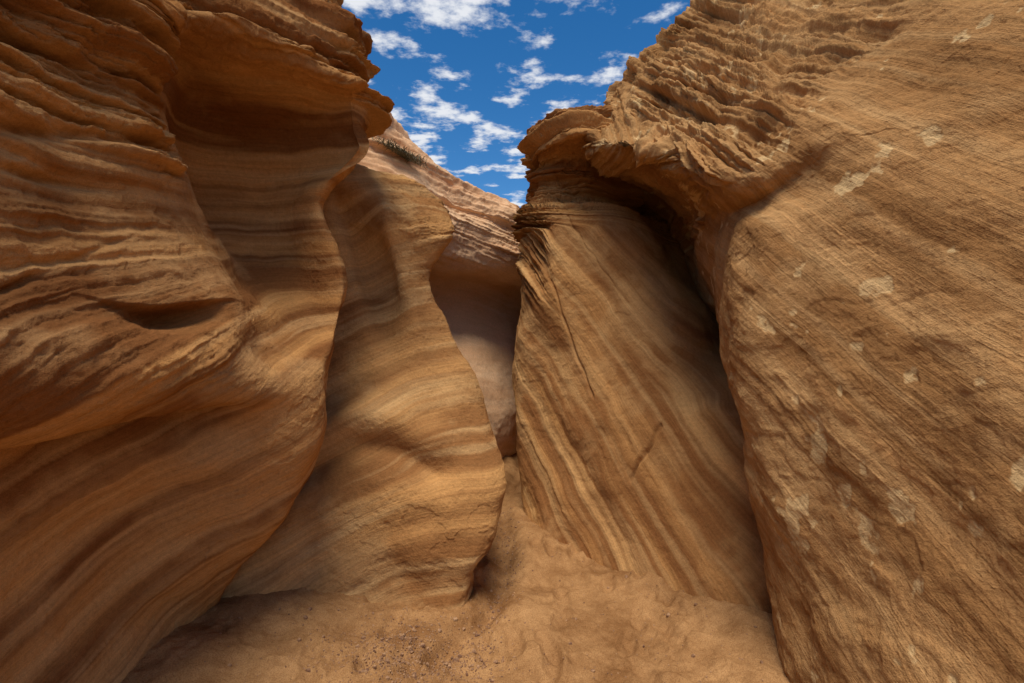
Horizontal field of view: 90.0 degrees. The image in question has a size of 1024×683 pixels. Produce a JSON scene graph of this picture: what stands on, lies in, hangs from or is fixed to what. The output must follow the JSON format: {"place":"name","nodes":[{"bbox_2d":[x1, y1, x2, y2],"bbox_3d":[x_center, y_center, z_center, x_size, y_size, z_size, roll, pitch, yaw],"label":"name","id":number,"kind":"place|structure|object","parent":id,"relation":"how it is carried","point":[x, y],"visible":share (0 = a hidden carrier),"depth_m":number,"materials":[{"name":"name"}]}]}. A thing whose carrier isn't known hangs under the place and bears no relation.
{"place":"outdoors","nodes":[
{"label":"outdoors","id":0,"kind":"place"},
{"bbox_2d":[121,453,789,682],"bbox_3d":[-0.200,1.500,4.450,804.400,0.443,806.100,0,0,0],"label":"ground","id":1,"kind":"structure","parent":0,"point":[181,654],"depth_m":2.77,"materials":[{"name":"brown sand"}]},
{"bbox_2d":[0,0,394,682],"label":"canyon wall","id":2,"kind":"structure","parent":1,"relation":"on","point":[172,264],"depth_m":2.19,"materials":[{"name":"stone"}]},
{"bbox_2d":[221,164,506,609],"bbox_3d":[-1.319,0.203,4.708,2.572,3.321,3.798,0,0,0],"label":"sandstone fin","id":3,"kind":"object","parent":1,"relation":"on","point":[398,500],"visible":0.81,"depth_m":3.27,"materials":[{"name":"brown stone"}]},
{"bbox_2d":[357,112,521,457],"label":"canyon wall","id":4,"kind":"structure","parent":1,"relation":"on","point":[475,282],"depth_m":5.97,"materials":[{"name":"stone"}]},
{"bbox_2d":[372,136,439,172],"bbox_3d":[-1.171,-1.930,5.216,0.863,0.394,0.398,0,0,0],"label":"desert shrub","id":5,"kind":"object","parent":4,"relation":"on","point":[404,154],"visible":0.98,"depth_m":5.17,"materials":[{"name":"green plant"}]},
{"bbox_2d":[510,105,771,613],"bbox_3d":[1.401,-0.150,5.752,2.832,4.026,6.494,0,0,0],"label":"sandstone fin","id":6,"kind":"object","parent":1,"relation":"on","point":[630,441],"visible":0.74,"depth_m":4.13,"materials":[{"name":"brown stone"}]},
{"bbox_2d":[580,0,1023,682],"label":"canyon wall","id":7,"kind":"structure","parent":1,"relation":"on","point":[832,192],"depth_m":2.11,"materials":[{"name":"stone"}]},
{"bbox_2d":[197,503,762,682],"bbox_3d":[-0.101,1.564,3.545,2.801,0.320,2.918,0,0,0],"label":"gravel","id":8,"kind":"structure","parent":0,"point":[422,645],"depth_m":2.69,"materials":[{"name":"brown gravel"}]},
{"bbox_2d":[341,0,689,207],"label":"sky","id":9,"kind":"structure","parent":0,"point":[466,81],"materials":[{"name":"blue"}]}
]}

